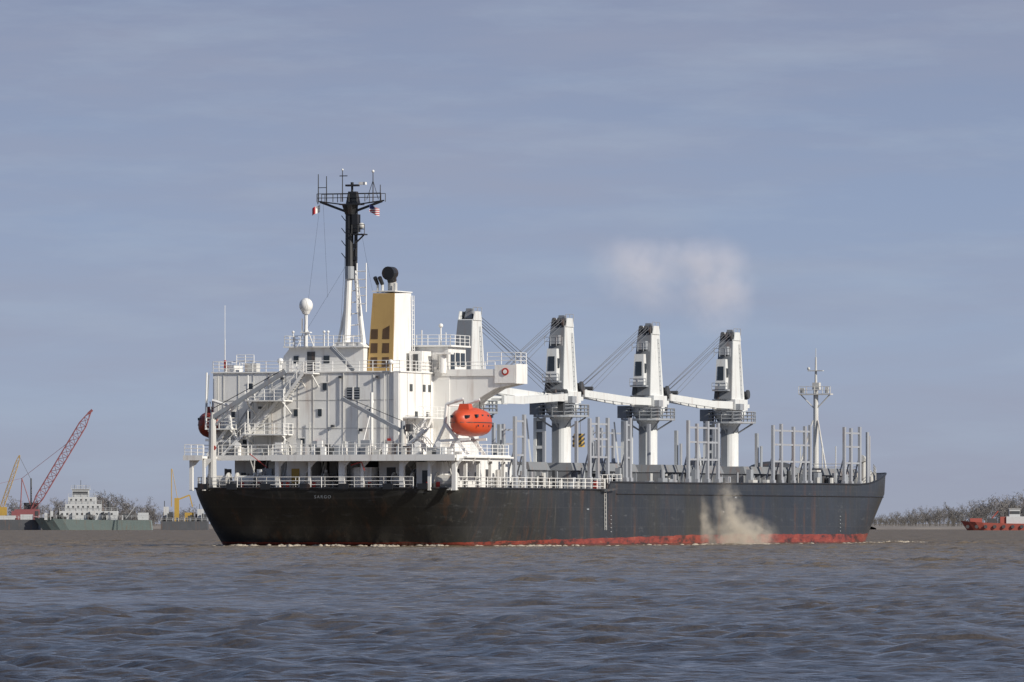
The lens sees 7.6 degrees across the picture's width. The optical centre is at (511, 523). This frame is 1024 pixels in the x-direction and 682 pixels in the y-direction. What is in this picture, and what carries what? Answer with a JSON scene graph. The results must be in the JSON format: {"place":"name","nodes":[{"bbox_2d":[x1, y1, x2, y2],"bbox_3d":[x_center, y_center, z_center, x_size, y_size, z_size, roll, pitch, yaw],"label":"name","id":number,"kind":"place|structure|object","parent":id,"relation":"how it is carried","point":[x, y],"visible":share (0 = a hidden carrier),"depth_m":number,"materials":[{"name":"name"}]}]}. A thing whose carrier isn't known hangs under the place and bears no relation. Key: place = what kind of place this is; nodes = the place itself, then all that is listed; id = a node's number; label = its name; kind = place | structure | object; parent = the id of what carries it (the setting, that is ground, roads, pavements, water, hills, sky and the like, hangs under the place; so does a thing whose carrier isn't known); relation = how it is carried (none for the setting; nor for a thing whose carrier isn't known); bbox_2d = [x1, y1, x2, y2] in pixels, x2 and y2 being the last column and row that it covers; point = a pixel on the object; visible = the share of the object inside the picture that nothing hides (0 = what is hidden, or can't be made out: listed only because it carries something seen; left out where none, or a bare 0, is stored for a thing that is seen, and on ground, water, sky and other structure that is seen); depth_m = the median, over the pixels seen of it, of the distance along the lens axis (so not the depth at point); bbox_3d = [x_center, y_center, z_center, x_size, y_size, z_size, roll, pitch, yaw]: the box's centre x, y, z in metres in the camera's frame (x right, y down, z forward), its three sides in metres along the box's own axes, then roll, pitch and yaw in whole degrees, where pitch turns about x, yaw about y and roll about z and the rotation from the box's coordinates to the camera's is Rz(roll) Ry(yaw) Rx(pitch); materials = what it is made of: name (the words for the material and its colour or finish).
{"place":"outdoors","nodes":[
{"label":"outdoors","id":0,"kind":"place"},
{"bbox_2d":[450,422,491,422],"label":"lifeboat starboard fender","id":1,"kind":"object","parent":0,"point":[474,422],"visible":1,"depth_m":729.98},
{"bbox_2d":[0,529,1023,681],"bbox_3d":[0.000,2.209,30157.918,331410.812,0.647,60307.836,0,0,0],"label":"river water","id":2,"kind":"structure","parent":0,"point":[926,605],"depth_m":191.03,"materials":[{"name":"grey liquid"}]},
{"bbox_2d":[0,514,41,529],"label":"deck barge","id":3,"kind":"object","parent":2,"relation":"on","point":[26,522],"visible":0.98,"depth_m":2651.00},
{"bbox_2d":[3,409,92,519],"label":"red lattice crane","id":4,"kind":"object","parent":3,"relation":"on","point":[18,512],"visible":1,"depth_m":2670.69,"materials":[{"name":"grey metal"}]},
{"bbox_2d":[0,456,37,515],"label":"yellow derrick","id":5,"kind":"object","parent":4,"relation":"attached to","point":[3,511],"visible":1,"depth_m":2674.35,"materials":[{"name":"paint"}]},
{"bbox_2d":[34,485,152,529],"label":"towboat","id":6,"kind":"object","parent":2,"relation":"on","point":[83,510],"visible":0.97,"depth_m":2646.50,"materials":[{"name":"green paint"}]},
{"bbox_2d":[62,491,112,514],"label":"windows","id":7,"kind":"structure","parent":6,"relation":"in","point":[74,492],"depth_m":2647.33,"materials":[{"name":"grey glass"}]},
{"bbox_2d":[161,469,208,529],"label":"dredging barge","id":8,"kind":"object","parent":2,"relation":"on","point":[201,522],"visible":0.99,"depth_m":2625.50,"materials":[{"name":"yellow paint"}]},
{"bbox_2d":[196,474,884,545],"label":"hull","id":9,"kind":"object","parent":2,"relation":"on","point":[423,517],"visible":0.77,"depth_m":749.93,"materials":[{"name":"paint"}]},
{"bbox_2d":[194,472,886,497],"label":"rubbing strake","id":10,"kind":"object","parent":9,"relation":"attached to","point":[302,486],"visible":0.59,"depth_m":743.90,"materials":[{"name":"black paint"}]},
{"bbox_2d":[212,541,913,546],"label":"waterline foam","id":11,"kind":"object","parent":2,"relation":"in","point":[380,545],"visible":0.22,"depth_m":735.05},
{"bbox_2d":[961,501,1023,529],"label":"red tugboat","id":12,"kind":"object","parent":2,"relation":"on","point":[1014,520],"visible":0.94,"depth_m":2547.50,"materials":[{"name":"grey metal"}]},
{"bbox_2d":[0,0,1023,523],"label":"sky","id":13,"kind":"structure","parent":0,"point":[840,183],"materials":[{"name":"blue"}]},
{"bbox_2d":[153,524,962,528],"bbox_3d":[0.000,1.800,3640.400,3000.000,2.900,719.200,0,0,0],"label":"river bank","id":14,"kind":"structure","parent":0,"point":[157,526],"depth_m":3332.32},
{"bbox_2d":[0,491,208,525],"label":"distant bare trees upstream","id":15,"kind":"object","parent":14,"relation":"on","point":[123,510],"visible":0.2,"depth_m":3351.03,"materials":[{"name":"plant"}]},
{"bbox_2d":[152,514,997,524],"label":"riverside scrub","id":16,"kind":"object","parent":14,"relation":"on","point":[882,521],"visible":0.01,"depth_m":3374.71,"materials":[{"name":"plant"}]},
{"bbox_2d":[871,525,965,528],"bbox_3d":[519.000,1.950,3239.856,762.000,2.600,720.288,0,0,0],"label":"river bank","id":17,"kind":"structure","parent":0,"point":[921,527],"depth_m":2935.13,"materials":[{"name":"brown soil"}]},
{"bbox_2d":[872,514,1000,526],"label":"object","id":18,"kind":"object","parent":17,"relation":"on","point":[880,520],"visible":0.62,"depth_m":2991.08,"materials":[{"name":"brown plant"}]},
{"bbox_2d":[873,489,1023,525],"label":"distant bare trees downstream","id":19,"kind":"object","parent":17,"relation":"on","point":[1002,508],"visible":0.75,"depth_m":3073.51,"materials":[{"name":"brown plant"}]},
{"label":"main deck","id":20,"kind":"structure","parent":0,"visible":0},
{"bbox_2d":[199,171,479,490],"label":"black fittings","id":21,"kind":"object","parent":20,"relation":"on","point":[350,209],"visible":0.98,"depth_m":738.94,"materials":[{"name":"paint"}]},
{"bbox_2d":[312,205,319,215],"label":"port flag","id":22,"kind":"object","parent":21,"relation":"hanging from","point":[316,209],"visible":1,"depth_m":740.17,"materials":[{"name":"fabric"}]},
{"bbox_2d":[369,204,378,215],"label":"courtesy flag","id":23,"kind":"object","parent":21,"relation":"hanging from","point":[373,210],"visible":1,"depth_m":738.17,"materials":[{"name":"multicoloured fabric"}]},
{"bbox_2d":[183,169,526,490],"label":"deckhouse walls","id":24,"kind":"structure","parent":20,"relation":"on","point":[451,389],"depth_m":738.18,"materials":[{"name":"white metal"}]},
{"bbox_2d":[198,412,219,437],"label":"lifeboat port","id":25,"kind":"object","parent":24,"relation":"attached to","point":[203,431],"visible":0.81,"depth_m":740.92,"materials":[{"name":"orange plastic"}]},
{"bbox_2d":[291,469,298,482],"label":"yellow fittings","id":26,"kind":"object","parent":24,"relation":"attached to","point":[294,473],"visible":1,"depth_m":734.30,"materials":[{"name":"paint"}]},
{"bbox_2d":[299,298,312,310],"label":"satcom dome","id":27,"kind":"structure","parent":24,"relation":"attached to","point":[304,303],"depth_m":739.09,"materials":[{"name":"white paint"}]},
{"bbox_2d":[372,290,411,370],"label":"funnel casing","id":28,"kind":"object","parent":24,"relation":"on","point":[402,330],"visible":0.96,"depth_m":740.60,"materials":[{"name":"white metal"}]},
{"bbox_2d":[370,325,389,366],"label":"funnel recesses","id":29,"kind":"object","parent":28,"relation":"attached to","point":[385,335],"visible":1,"depth_m":738.62,"materials":[{"name":"brown metal"}]},
{"bbox_2d":[367,293,394,370],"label":"funnel","id":30,"kind":"object","parent":28,"relation":"attached to","point":[383,310],"visible":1,"depth_m":738.71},
{"bbox_2d":[198,353,727,478],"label":"windows","id":31,"kind":"structure","parent":24,"relation":"attached to","point":[551,367],"depth_m":741.91,"materials":[{"name":"black glass"}]},
{"bbox_2d":[450,408,491,436],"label":"lifeboat starboard","id":32,"kind":"object","parent":24,"relation":"hanging from","point":[464,428],"visible":1,"depth_m":730.07,"materials":[{"name":"orange plastic"}]},
{"bbox_2d":[458,404,472,409],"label":"lifeboat starboard cockpit","id":33,"kind":"object","parent":32,"relation":"attached to","point":[465,406],"visible":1,"depth_m":730.61,"materials":[{"name":"orange plastic"}]},
{"bbox_2d":[184,334,621,488],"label":"handrails","id":34,"kind":"object","parent":20,"relation":"on","point":[416,427],"visible":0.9,"depth_m":737.28,"materials":[{"name":"white metal"}]},
{"bbox_2d":[214,360,596,488],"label":"red fittings","id":35,"kind":"object","parent":20,"relation":"on","point":[438,483],"visible":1,"depth_m":733.44,"materials":[{"name":"red metal"}]},
{"bbox_2d":[458,311,567,454],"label":"deck crane tower","id":36,"kind":"structure","parent":20,"relation":"on","point":[476,357],"depth_m":769.98,"materials":[{"name":"white metal"}]},
{"bbox_2d":[456,308,481,408],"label":"deck crane aft panel","id":37,"kind":"object","parent":36,"relation":"attached to","point":[464,327],"visible":0.2,"depth_m":767.88,"materials":[{"name":"grey metal"}]},
{"bbox_2d":[463,311,567,410],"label":"deck crane sheaves","id":38,"kind":"object","parent":36,"relation":"attached to","point":[561,405],"visible":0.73,"depth_m":788.70,"materials":[{"name":"grey metal"}]},
{"bbox_2d":[473,307,563,454],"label":"deck crane fittings","id":39,"kind":"object","parent":36,"relation":"on","point":[499,432],"visible":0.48,"depth_m":769.90,"materials":[{"name":"grey paint"}]},
{"bbox_2d":[482,318,564,392],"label":"deck crane ropes","id":40,"kind":"object","parent":36,"relation":"hanging from","point":[518,359],"visible":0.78,"depth_m":779.87,"materials":[{"name":"metal"}]},
{"bbox_2d":[205,266,855,487],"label":"grey fittings","id":41,"kind":"object","parent":20,"relation":"on","point":[349,274],"visible":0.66,"depth_m":738.85,"materials":[{"name":"paint"}]},
{"bbox_2d":[207,223,871,529],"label":"deck fittings","id":42,"kind":"object","parent":20,"relation":"on","point":[443,480],"visible":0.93,"depth_m":735.72,"materials":[{"name":"white paint"}]},
{"bbox_2d":[496,318,582,462],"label":"deck crane tower","id":43,"kind":"structure","parent":20,"relation":"on","point":[569,385],"depth_m":793.78,"materials":[{"name":"white metal"}]},
{"bbox_2d":[505,320,562,364],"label":"deck crane ropes","id":44,"kind":"object","parent":43,"relation":"on","point":[536,341],"visible":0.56,"depth_m":787.84,"materials":[{"name":"metal"}]},
{"bbox_2d":[530,315,573,462],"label":"deck crane aft panel","id":45,"kind":"object","parent":43,"relation":"attached to","point":[534,409],"visible":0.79,"depth_m":793.63,"materials":[{"name":"grey metal"}]},
{"bbox_2d":[533,314,595,462],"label":"deck crane fittings","id":46,"kind":"object","parent":43,"relation":"on","point":[555,339],"visible":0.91,"depth_m":792.77,"materials":[{"name":"grey paint"}]},
{"bbox_2d":[546,318,583,391],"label":"deck crane sheaves","id":47,"kind":"object","parent":43,"relation":"attached to","point":[580,386],"visible":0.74,"depth_m":793.91,"materials":[{"name":"grey metal"}]},
{"bbox_2d":[225,352,872,491],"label":"dark fittings","id":48,"kind":"object","parent":20,"relation":"on","point":[311,358],"visible":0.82,"depth_m":740.01,"materials":[{"name":"grey metal"}]},
{"bbox_2d":[581,326,668,464],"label":"deck crane tower","id":49,"kind":"structure","parent":20,"relation":"on","point":[646,401],"depth_m":819.15,"materials":[{"name":"white metal"}]},
{"bbox_2d":[580,327,647,432],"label":"deck crane ropes","id":50,"kind":"object","parent":49,"relation":"attached to","point":[612,360],"visible":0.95,"depth_m":809.84,"materials":[{"name":"metal"}]},
{"bbox_2d":[573,434,584,446],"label":"cargo hook block","id":51,"kind":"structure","parent":50,"relation":"hanging from","point":[579,445],"depth_m":799.15,"materials":[{"name":"yellow paint"}]},
{"bbox_2d":[572,325,669,445],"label":"deck crane sheaves","id":52,"kind":"object","parent":49,"relation":"attached to","point":[666,389],"visible":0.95,"depth_m":819.04,"materials":[{"name":"grey metal"}]},
{"bbox_2d":[581,322,681,464],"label":"deck crane fittings","id":53,"kind":"object","parent":49,"relation":"on","point":[642,345],"visible":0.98,"depth_m":818.55,"materials":[{"name":"grey paint"}]},
{"bbox_2d":[617,323,660,464],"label":"deck crane aft panel","id":54,"kind":"object","parent":49,"relation":"attached to","point":[622,412],"visible":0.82,"depth_m":819.01,"materials":[{"name":"grey metal"}]},
{"bbox_2d":[492,415,870,488],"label":"timber stanchions","id":55,"kind":"object","parent":20,"relation":"on","point":[598,457],"visible":0.73,"depth_m":800.02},
{"bbox_2d":[512,462,857,484],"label":"hatch covers","id":56,"kind":"object","parent":20,"relation":"on","point":[565,470],"visible":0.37,"depth_m":795.78,"materials":[{"name":"grey metal"}]},
{"bbox_2d":[690,457,796,467],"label":"tarpaulin covers","id":57,"kind":"object","parent":56,"relation":"on","point":[766,464],"visible":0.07,"depth_m":864.85,"materials":[{"name":"grey fabric"}]},
{"bbox_2d":[667,332,749,465],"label":"deck crane tower","id":58,"kind":"structure","parent":20,"relation":"on","point":[737,391],"depth_m":844.89,"materials":[{"name":"white metal"}]},
{"bbox_2d":[669,334,729,393],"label":"deck crane ropes","id":59,"kind":"object","parent":58,"relation":"hanging from","point":[699,361],"visible":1,"depth_m":835.92,"materials":[{"name":"metal"}]},
{"bbox_2d":[665,332,749,410],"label":"deck crane sheaves","id":60,"kind":"object","parent":58,"relation":"attached to","point":[746,392],"visible":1,"depth_m":844.84,"materials":[{"name":"grey metal"}]},
{"bbox_2d":[667,328,762,466],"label":"deck crane fittings","id":61,"kind":"object","parent":58,"relation":"on","point":[723,350],"visible":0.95,"depth_m":844.21,"materials":[{"name":"grey paint"}]},
{"bbox_2d":[700,330,741,465],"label":"deck crane aft panel","id":62,"kind":"object","parent":58,"relation":"attached to","point":[704,414],"visible":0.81,"depth_m":844.68,"materials":[{"name":"grey metal"}]},
{"bbox_2d":[798,357,875,482],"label":"forecastle gear","id":63,"kind":"object","parent":20,"relation":"on","point":[815,386],"visible":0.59,"depth_m":874.57,"materials":[{"name":"white paint"}]}
]}

